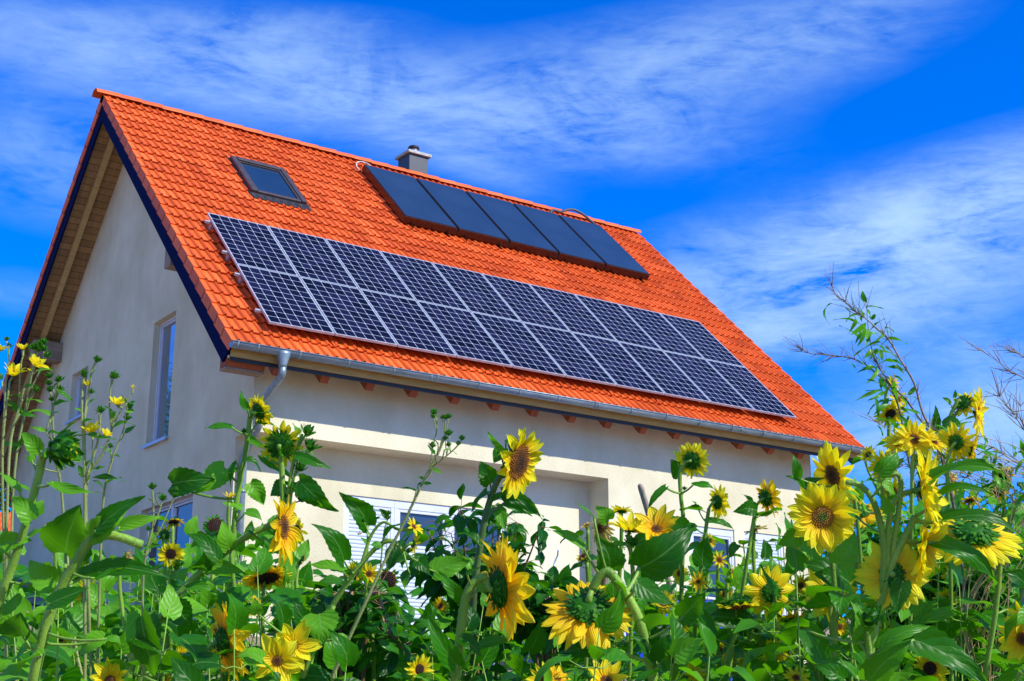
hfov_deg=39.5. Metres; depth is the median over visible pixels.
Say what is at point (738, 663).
sunflower
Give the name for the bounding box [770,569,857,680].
leafy plant
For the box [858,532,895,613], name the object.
leafy plant
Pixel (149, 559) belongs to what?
leafy plant
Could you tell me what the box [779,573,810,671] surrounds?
leafy plant
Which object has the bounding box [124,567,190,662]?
leafy plant
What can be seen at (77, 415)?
window
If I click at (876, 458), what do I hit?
sunflower
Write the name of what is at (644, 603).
leafy plant
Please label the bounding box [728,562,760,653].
leafy plant
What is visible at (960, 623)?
leafy plant
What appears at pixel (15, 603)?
leafy plant
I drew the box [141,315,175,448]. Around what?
window
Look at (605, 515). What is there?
sunflower
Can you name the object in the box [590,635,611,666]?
leafy plant
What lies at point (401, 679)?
leafy plant
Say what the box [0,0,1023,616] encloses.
sky
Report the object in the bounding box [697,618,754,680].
leafy plant
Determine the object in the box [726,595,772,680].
leafy plant
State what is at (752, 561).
sunflower
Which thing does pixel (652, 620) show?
leafy plant
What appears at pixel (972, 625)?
leafy plant
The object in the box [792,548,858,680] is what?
sunflower
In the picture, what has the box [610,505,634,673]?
sunflower
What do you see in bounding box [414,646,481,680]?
leafy plant
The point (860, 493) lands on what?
leafy plant
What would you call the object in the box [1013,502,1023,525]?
leafy plant
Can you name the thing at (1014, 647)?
sunflower
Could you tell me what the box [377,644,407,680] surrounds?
leafy plant
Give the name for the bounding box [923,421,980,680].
sunflower
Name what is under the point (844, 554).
leafy plant
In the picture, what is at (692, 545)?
sunflower
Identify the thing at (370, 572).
sunflower
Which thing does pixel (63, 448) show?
sunflower
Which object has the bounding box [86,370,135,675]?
tall flower
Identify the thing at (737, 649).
sunflower
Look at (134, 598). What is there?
leafy plant
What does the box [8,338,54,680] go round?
tall flower
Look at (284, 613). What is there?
leafy plant
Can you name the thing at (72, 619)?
leafy plant
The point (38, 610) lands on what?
leafy plant
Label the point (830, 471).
sunflower
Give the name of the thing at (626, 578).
leafy plant
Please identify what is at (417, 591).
leafy plant
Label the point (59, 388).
tall flower
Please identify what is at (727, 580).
sunflower
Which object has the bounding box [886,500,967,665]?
leafy plant
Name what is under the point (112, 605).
leafy plant
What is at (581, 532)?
sunflower
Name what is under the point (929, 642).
sunflower
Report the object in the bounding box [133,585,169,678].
leafy plant
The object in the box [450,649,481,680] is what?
sunflower
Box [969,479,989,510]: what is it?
leafy plant
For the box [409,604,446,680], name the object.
leafy plant
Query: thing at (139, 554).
leafy plant
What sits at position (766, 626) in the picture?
leafy plant
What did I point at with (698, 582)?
sunflower
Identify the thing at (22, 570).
leafy plant
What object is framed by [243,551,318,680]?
leafy plant
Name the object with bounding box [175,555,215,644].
leafy plant
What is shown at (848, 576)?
sunflower
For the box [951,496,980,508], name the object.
sunflower
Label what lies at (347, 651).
leafy plant
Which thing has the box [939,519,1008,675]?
leafy plant
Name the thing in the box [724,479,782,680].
sunflower
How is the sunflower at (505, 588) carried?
on the ground at (501, 662)
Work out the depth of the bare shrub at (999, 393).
4.62 m
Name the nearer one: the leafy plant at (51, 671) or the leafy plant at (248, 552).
the leafy plant at (51, 671)
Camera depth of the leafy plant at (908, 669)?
4.30 m
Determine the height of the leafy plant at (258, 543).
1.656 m
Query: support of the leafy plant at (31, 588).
on the ground at (501, 662)
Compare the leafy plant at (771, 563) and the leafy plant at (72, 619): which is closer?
the leafy plant at (72, 619)
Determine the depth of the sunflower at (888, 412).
5.30 m
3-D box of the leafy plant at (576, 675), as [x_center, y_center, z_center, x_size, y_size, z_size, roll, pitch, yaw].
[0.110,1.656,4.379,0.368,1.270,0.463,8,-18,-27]
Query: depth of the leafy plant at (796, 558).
4.26 m
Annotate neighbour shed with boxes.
[0,512,10,530]
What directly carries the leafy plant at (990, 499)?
on the ground at (501, 662)
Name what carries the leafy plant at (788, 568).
on the ground at (501, 662)
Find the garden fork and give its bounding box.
[638,483,677,603]
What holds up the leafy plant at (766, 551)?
on the ground at (501, 662)
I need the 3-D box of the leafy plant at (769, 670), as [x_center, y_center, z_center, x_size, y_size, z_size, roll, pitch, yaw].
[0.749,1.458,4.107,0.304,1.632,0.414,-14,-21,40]
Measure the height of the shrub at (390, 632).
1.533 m
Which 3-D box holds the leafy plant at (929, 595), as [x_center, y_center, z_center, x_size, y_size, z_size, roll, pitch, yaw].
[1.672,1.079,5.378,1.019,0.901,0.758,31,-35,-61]
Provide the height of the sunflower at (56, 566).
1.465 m
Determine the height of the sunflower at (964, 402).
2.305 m
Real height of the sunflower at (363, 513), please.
1.727 m
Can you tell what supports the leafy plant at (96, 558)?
on the ground at (501, 662)
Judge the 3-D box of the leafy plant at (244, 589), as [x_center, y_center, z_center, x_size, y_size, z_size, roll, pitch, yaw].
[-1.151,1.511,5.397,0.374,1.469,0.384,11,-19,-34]
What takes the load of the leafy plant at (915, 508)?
on the ground at (501, 662)
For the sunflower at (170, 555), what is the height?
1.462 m
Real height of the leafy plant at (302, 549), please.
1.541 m
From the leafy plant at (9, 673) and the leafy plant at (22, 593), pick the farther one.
the leafy plant at (22, 593)
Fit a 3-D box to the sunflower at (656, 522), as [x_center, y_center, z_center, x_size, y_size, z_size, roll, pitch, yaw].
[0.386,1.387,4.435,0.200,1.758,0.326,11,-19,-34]
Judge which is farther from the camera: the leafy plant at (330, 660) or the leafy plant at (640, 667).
the leafy plant at (640, 667)
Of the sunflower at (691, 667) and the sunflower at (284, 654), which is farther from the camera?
the sunflower at (691, 667)
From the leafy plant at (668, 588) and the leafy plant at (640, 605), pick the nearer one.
the leafy plant at (640, 605)
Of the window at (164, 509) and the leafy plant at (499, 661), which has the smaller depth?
the leafy plant at (499, 661)
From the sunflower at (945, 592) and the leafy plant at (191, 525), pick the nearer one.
the sunflower at (945, 592)
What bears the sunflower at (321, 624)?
on the ground at (501, 662)
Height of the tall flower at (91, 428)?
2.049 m
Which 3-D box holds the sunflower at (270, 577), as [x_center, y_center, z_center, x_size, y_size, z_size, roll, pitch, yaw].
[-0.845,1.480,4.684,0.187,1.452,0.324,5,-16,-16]
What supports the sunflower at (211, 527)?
on the ground at (501, 662)
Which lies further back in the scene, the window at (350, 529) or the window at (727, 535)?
the window at (727, 535)
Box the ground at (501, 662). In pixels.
[0,603,850,680]
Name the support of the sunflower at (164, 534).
on the ground at (501, 662)
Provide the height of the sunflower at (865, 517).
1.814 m
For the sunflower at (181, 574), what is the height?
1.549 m
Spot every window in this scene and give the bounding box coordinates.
[64,371,87,424]
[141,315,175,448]
[145,503,172,609]
[172,496,192,590]
[227,155,311,210]
[342,495,394,590]
[393,500,448,634]
[448,506,505,638]
[690,526,734,596]
[744,532,786,614]
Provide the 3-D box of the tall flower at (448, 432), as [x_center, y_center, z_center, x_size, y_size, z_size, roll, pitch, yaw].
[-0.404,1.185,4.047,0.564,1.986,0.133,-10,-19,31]
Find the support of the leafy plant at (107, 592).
on the ground at (501, 662)
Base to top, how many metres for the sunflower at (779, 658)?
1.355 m
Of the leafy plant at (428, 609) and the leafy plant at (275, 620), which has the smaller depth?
the leafy plant at (275, 620)
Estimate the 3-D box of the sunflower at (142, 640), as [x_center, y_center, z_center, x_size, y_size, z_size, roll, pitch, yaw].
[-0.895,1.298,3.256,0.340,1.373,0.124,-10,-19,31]
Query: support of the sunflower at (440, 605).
on the ground at (501, 662)
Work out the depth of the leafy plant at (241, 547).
6.27 m
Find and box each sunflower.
[0,421,99,613]
[0,496,175,680]
[44,524,63,677]
[58,633,186,680]
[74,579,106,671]
[89,657,127,680]
[104,549,156,680]
[124,494,302,678]
[124,606,204,680]
[138,601,251,680]
[140,525,179,648]
[156,515,188,680]
[156,542,199,680]
[168,391,278,674]
[191,514,250,680]
[205,492,239,680]
[227,565,292,679]
[235,619,322,680]
[237,581,260,647]
[249,598,346,680]
[257,420,338,586]
[273,553,317,608]
[288,518,307,610]
[308,492,469,663]
[345,560,363,594]
[349,562,391,680]
[381,567,405,672]
[387,653,434,680]
[393,596,454,635]
[427,533,535,680]
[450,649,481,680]
[454,427,543,680]
[525,661,570,680]
[541,502,704,680]
[560,522,593,680]
[564,550,607,680]
[588,659,628,680]
[589,505,624,680]
[608,504,679,680]
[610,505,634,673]
[633,590,689,675]
[648,442,714,617]
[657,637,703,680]
[663,663,705,680]
[672,533,733,678]
[676,571,727,680]
[679,484,733,637]
[687,623,745,673]
[694,595,763,680]
[697,550,732,668]
[713,565,737,676]
[721,618,788,680]
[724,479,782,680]
[740,525,783,665]
[742,564,820,680]
[761,638,800,679]
[775,610,808,678]
[778,481,861,656]
[782,664,810,680]
[786,440,878,620]
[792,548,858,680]
[798,599,986,680]
[802,557,858,680]
[838,594,913,663]
[845,447,1023,680]
[846,496,884,680]
[851,445,957,523]
[862,449,906,628]
[873,374,908,616]
[879,619,904,666]
[880,419,949,680]
[913,657,949,680]
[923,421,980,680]
[926,508,1023,680]
[931,386,989,484]
[932,588,958,604]
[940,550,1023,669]
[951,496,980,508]
[988,465,1014,670]
[997,600,1023,680]
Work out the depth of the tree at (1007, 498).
25.54 m
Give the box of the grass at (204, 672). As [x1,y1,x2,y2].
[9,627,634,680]
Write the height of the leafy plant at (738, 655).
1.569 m
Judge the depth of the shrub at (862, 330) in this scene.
5.01 m
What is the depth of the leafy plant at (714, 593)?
7.96 m
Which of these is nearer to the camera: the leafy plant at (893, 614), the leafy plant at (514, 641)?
the leafy plant at (893, 614)
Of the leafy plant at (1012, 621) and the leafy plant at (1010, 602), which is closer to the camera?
the leafy plant at (1012, 621)
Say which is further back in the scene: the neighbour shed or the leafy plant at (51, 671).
the neighbour shed
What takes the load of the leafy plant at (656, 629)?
on the ground at (501, 662)
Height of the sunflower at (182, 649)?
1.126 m
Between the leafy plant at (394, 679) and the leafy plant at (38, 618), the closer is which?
the leafy plant at (394, 679)
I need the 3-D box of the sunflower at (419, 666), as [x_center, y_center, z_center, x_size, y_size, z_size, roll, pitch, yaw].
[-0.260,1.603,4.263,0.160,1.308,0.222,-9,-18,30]
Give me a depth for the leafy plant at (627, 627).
6.60 m
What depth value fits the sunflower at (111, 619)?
5.00 m
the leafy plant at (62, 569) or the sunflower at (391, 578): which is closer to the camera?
the sunflower at (391, 578)
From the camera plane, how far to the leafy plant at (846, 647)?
4.88 m
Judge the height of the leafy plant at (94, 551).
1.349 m
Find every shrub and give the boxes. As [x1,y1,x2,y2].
[265,540,439,680]
[400,483,561,677]
[485,564,626,671]
[782,262,981,654]
[958,335,1023,488]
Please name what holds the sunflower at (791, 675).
on the ground at (501, 662)
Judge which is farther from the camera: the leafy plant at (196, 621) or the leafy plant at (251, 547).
the leafy plant at (196, 621)
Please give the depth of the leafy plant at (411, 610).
8.11 m
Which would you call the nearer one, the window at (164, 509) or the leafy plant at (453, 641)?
the leafy plant at (453, 641)
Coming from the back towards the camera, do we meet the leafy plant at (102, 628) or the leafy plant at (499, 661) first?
the leafy plant at (499, 661)
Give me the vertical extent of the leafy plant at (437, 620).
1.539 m
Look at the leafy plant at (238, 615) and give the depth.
3.75 m
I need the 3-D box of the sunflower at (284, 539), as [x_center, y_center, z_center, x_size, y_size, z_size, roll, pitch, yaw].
[-0.967,1.273,4.134,0.660,1.645,0.212,-5,-17,16]
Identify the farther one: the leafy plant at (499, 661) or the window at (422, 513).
the window at (422, 513)
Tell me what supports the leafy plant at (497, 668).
on the ground at (501, 662)
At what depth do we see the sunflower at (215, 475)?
5.19 m
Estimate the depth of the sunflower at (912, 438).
4.75 m
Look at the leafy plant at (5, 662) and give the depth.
4.44 m
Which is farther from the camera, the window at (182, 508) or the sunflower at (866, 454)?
the window at (182, 508)
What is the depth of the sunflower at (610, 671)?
4.01 m
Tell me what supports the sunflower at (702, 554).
on the ground at (501, 662)
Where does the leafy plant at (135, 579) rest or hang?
on the ground at (501, 662)
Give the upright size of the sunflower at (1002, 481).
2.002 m
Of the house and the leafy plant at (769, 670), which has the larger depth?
the house
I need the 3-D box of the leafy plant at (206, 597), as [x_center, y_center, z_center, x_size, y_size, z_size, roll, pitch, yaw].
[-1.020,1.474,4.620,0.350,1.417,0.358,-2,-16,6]
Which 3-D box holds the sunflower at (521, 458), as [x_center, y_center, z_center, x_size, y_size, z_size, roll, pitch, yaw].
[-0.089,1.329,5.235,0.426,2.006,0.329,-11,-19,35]
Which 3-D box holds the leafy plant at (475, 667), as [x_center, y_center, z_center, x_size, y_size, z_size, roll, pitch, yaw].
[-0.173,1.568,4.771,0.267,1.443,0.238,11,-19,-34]
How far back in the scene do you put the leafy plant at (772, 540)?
8.99 m
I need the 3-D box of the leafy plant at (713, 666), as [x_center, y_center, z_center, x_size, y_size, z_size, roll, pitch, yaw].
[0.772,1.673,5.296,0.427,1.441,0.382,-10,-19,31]
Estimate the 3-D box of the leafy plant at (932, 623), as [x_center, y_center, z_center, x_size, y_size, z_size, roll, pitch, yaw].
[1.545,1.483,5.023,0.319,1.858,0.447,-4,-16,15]
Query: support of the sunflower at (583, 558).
on the ground at (501, 662)
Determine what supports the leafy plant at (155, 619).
on the ground at (501, 662)
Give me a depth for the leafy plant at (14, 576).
5.28 m
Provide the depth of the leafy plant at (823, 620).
5.60 m
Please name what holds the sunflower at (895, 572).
on the ground at (501, 662)
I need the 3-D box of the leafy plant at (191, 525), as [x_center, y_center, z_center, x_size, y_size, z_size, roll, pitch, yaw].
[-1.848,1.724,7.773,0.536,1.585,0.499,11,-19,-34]
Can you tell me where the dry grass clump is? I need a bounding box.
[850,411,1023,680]
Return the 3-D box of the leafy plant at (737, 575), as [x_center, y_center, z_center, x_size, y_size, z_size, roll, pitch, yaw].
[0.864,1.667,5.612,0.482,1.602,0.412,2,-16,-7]
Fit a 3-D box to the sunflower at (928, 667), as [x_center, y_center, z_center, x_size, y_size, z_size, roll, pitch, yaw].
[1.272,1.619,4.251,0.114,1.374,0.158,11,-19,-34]
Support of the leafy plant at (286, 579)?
on the ground at (501, 662)
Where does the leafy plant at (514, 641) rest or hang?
on the ground at (501, 662)
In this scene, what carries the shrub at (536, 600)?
on the ground at (501, 662)
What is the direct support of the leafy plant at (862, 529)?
on the ground at (501, 662)
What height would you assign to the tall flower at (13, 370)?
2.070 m
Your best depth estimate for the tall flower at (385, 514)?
5.00 m
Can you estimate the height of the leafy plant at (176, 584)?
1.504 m
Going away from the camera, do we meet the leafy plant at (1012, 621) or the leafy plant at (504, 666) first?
the leafy plant at (1012, 621)
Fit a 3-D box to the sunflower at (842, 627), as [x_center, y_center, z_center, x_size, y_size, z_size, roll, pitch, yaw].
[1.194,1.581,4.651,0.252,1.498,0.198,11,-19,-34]
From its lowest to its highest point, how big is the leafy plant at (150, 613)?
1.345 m
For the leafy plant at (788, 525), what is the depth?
6.43 m
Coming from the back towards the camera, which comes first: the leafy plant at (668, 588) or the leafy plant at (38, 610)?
the leafy plant at (668, 588)
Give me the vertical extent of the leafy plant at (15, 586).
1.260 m
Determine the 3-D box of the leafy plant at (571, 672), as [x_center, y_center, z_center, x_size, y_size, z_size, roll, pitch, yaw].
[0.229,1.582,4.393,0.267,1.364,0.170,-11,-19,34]
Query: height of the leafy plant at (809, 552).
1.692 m
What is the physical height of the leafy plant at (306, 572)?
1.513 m
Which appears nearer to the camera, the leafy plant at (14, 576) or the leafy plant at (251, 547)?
the leafy plant at (14, 576)
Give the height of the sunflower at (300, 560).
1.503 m
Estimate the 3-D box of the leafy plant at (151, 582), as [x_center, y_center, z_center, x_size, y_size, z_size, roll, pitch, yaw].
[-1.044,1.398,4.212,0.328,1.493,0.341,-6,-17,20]
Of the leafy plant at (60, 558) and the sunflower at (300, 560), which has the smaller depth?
the sunflower at (300, 560)
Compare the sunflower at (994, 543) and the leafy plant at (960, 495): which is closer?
the sunflower at (994, 543)
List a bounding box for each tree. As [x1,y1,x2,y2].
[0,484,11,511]
[980,456,1023,512]
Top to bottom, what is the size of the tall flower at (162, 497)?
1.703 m
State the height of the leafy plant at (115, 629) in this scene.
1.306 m
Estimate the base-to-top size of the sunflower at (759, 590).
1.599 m
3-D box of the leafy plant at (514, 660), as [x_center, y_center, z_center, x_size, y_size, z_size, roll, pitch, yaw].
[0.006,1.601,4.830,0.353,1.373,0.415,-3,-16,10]
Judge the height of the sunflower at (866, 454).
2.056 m
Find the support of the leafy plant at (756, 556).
on the ground at (501, 662)
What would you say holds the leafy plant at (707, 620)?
on the ground at (501, 662)
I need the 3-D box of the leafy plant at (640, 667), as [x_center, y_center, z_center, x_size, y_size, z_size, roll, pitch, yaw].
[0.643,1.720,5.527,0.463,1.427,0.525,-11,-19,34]
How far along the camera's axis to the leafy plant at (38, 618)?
6.90 m
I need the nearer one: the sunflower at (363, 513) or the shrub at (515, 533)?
the sunflower at (363, 513)
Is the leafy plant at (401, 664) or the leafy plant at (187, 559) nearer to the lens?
the leafy plant at (401, 664)
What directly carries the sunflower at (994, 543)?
on the ground at (501, 662)
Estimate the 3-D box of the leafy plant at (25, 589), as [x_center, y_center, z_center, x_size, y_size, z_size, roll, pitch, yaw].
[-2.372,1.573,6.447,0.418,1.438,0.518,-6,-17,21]
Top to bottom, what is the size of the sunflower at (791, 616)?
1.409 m
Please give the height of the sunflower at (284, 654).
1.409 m
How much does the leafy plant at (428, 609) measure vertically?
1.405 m
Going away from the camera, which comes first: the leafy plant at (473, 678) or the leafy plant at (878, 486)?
the leafy plant at (473, 678)
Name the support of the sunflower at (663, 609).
on the ground at (501, 662)
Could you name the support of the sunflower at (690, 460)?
on the ground at (501, 662)
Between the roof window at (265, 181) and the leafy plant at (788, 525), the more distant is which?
the roof window at (265, 181)
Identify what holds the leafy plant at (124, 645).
on the ground at (501, 662)
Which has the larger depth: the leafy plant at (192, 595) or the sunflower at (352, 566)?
the leafy plant at (192, 595)
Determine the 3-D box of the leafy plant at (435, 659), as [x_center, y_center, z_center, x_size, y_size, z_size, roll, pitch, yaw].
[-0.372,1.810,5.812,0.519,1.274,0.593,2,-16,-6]
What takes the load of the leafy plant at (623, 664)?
on the ground at (501, 662)
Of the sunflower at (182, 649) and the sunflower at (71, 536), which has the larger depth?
the sunflower at (182, 649)
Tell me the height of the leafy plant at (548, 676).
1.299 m
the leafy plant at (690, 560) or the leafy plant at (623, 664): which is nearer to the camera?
the leafy plant at (690, 560)
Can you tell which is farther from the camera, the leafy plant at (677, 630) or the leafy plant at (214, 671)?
the leafy plant at (214, 671)
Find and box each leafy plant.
[0,544,29,649]
[0,546,43,670]
[0,563,62,671]
[0,581,24,668]
[0,581,33,646]
[0,582,82,675]
[0,584,58,680]
[0,586,73,680]
[0,592,85,680]
[8,564,38,647]
[12,580,92,680]
[13,618,56,675]
[23,552,82,666]
[25,561,59,636]
[25,609,110,680]
[28,562,100,676]
[41,603,93,680]
[46,553,131,669]
[58,576,130,677]
[58,582,159,680]
[60,549,122,676]
[62,549,127,675]
[75,598,108,672]
[87,549,162,672]
[87,554,175,666]
[87,632,148,680]
[104,587,162,638]
[104,610,171,678]
[119,531,167,614]
[123,564,209,680]
[124,547,167,636]
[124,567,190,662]
[128,583,206,680]
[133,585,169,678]
[137,515,201,665]
[139,547,210,650]
[147,545,244,673]
[156,577,243,680]
[171,590,273,680]
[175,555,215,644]
[185,535,260,679]
[186,547,255,680]
[191,553,239,673]
[194,550,252,680]
[198,531,276,646]
[206,521,260,645]
[206,523,304,674]
[206,529,278,680]
[209,545,302,680]
[210,583,247,680]
[213,597,301,680]
[218,514,277,678]
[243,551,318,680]
[259,551,319,625]
[265,561,312,630]
[273,539,331,605]
[273,566,293,627]
[323,638,360,680]
[328,629,359,680]
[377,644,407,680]
[390,676,410,680]
[398,668,405,680]
[400,601,429,635]
[401,587,452,650]
[406,633,450,680]
[408,601,453,635]
[408,630,460,680]
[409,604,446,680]
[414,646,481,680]
[430,600,493,675]
[431,604,480,679]
[440,637,525,678]
[442,592,505,678]
[449,624,499,680]
[475,632,498,680]
[479,626,534,680]
[480,612,533,680]
[485,643,528,680]
[497,640,524,675]
[501,620,545,680]
[516,632,583,680]
[534,589,639,680]
[544,669,552,680]
[553,636,579,680]
[570,636,627,662]
[573,668,581,680]
[579,577,637,675]
[579,581,684,680]
[583,578,640,666]
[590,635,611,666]
[601,575,661,680]
[620,567,644,680]
[621,570,671,667]
[621,600,682,680]
[621,602,692,674]
[621,624,687,680]
[635,610,703,680]
[638,552,732,673]
[660,576,710,656]
[661,570,723,674]
[680,619,713,676]
[683,564,777,680]
[684,585,715,659]
[685,622,716,680]
[689,608,722,680]
[692,561,757,647]
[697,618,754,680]
[703,581,775,678]
[712,555,810,661]
[720,563,787,665]
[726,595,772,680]
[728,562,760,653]
[732,540,782,628]
[733,564,815,680]
[739,547,847,680]
[747,560,830,679]
[749,550,772,621]
[756,523,806,662]
[763,520,798,654]
[763,538,852,673]
[764,512,807,666]
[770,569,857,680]
[777,519,844,644]
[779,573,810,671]
[802,498,865,668]
[804,531,887,679]
[805,480,873,661]
[808,508,886,680]
[838,558,870,657]
[844,510,895,636]
[847,478,909,613]
[847,518,914,653]
[847,539,937,680]
[849,473,871,627]
[849,524,872,639]
[850,607,961,680]
[854,505,1023,680]
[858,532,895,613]
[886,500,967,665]
[894,504,1004,645]
[907,503,961,519]
[913,525,966,680]
[921,497,997,680]
[928,560,1023,680]
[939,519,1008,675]
[944,480,964,502]
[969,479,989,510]
[972,506,1023,643]
[985,501,1023,680]
[987,484,1023,564]
[994,525,1023,680]
[1004,608,1023,670]
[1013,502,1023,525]
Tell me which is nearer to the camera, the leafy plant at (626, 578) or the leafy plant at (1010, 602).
the leafy plant at (1010, 602)
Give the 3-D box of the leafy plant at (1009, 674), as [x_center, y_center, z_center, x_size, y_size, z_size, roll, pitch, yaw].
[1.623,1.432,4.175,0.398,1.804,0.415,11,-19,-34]
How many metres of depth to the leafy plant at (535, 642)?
4.41 m
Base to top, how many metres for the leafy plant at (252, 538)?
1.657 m
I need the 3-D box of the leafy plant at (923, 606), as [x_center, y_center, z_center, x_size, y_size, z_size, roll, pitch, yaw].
[1.333,1.385,4.306,0.421,1.861,0.283,-2,-16,6]
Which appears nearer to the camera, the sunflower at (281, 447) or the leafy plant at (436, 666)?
the sunflower at (281, 447)
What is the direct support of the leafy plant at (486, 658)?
on the ground at (501, 662)
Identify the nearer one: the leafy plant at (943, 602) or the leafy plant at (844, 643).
the leafy plant at (943, 602)
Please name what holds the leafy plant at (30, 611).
on the ground at (501, 662)
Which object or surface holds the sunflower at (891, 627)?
on the ground at (501, 662)
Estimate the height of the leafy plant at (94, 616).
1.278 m
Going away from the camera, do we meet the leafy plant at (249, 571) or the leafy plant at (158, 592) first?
the leafy plant at (158, 592)
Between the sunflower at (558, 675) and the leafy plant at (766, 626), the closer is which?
the sunflower at (558, 675)
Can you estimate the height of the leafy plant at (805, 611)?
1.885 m
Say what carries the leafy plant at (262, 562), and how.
on the ground at (501, 662)
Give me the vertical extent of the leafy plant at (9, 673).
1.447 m
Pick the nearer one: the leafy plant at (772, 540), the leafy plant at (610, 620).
the leafy plant at (610, 620)
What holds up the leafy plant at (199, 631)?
on the ground at (501, 662)
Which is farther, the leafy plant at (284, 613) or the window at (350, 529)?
the window at (350, 529)
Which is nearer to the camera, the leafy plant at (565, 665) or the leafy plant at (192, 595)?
the leafy plant at (565, 665)
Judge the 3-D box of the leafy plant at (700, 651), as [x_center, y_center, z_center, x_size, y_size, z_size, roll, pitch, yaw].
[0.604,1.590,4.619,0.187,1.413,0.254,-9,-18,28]
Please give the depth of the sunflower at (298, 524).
4.99 m
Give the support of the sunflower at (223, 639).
on the ground at (501, 662)
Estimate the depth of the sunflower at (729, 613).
4.59 m
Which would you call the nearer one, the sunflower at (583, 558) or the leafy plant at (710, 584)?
the sunflower at (583, 558)
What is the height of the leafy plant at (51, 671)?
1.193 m
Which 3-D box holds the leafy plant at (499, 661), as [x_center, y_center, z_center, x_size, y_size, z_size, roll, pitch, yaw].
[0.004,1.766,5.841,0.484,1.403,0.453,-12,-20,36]
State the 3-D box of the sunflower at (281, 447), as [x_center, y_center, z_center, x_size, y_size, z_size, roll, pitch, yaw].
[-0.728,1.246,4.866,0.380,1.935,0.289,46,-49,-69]
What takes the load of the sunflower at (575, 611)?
on the ground at (501, 662)
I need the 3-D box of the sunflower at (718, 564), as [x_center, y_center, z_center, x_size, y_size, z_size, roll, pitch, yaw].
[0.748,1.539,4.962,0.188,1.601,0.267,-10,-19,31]
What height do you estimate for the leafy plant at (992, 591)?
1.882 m
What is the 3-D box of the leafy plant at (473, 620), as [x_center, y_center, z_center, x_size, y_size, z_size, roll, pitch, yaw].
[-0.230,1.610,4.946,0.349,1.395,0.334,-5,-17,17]
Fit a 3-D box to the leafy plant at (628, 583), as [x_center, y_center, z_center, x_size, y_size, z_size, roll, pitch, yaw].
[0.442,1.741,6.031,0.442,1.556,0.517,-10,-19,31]
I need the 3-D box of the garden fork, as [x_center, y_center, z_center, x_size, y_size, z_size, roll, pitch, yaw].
[1.152,2.074,9.359,0.164,2.063,1.512,-10,-19,31]
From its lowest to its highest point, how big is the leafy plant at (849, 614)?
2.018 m
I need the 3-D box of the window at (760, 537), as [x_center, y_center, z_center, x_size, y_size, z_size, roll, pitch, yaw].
[4.277,4.055,24.253,0.940,1.540,0.070,11,-19,-34]
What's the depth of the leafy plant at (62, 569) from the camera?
8.81 m
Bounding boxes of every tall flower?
[0,336,51,669]
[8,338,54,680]
[25,371,82,674]
[74,355,124,680]
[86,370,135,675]
[140,482,179,673]
[330,408,464,680]
[361,504,390,678]
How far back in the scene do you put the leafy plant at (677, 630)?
3.90 m
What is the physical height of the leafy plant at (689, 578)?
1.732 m
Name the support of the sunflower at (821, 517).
on the ground at (501, 662)
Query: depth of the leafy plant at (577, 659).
6.21 m
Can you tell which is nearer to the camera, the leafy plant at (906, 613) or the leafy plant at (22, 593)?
the leafy plant at (906, 613)
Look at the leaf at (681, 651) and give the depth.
3.83 m
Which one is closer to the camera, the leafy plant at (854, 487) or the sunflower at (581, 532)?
the sunflower at (581, 532)
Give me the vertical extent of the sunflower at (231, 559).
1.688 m
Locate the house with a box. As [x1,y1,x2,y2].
[0,88,864,663]
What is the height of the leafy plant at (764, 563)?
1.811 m
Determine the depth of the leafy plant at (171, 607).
3.87 m
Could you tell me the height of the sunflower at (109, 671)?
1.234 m
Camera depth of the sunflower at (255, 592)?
5.60 m

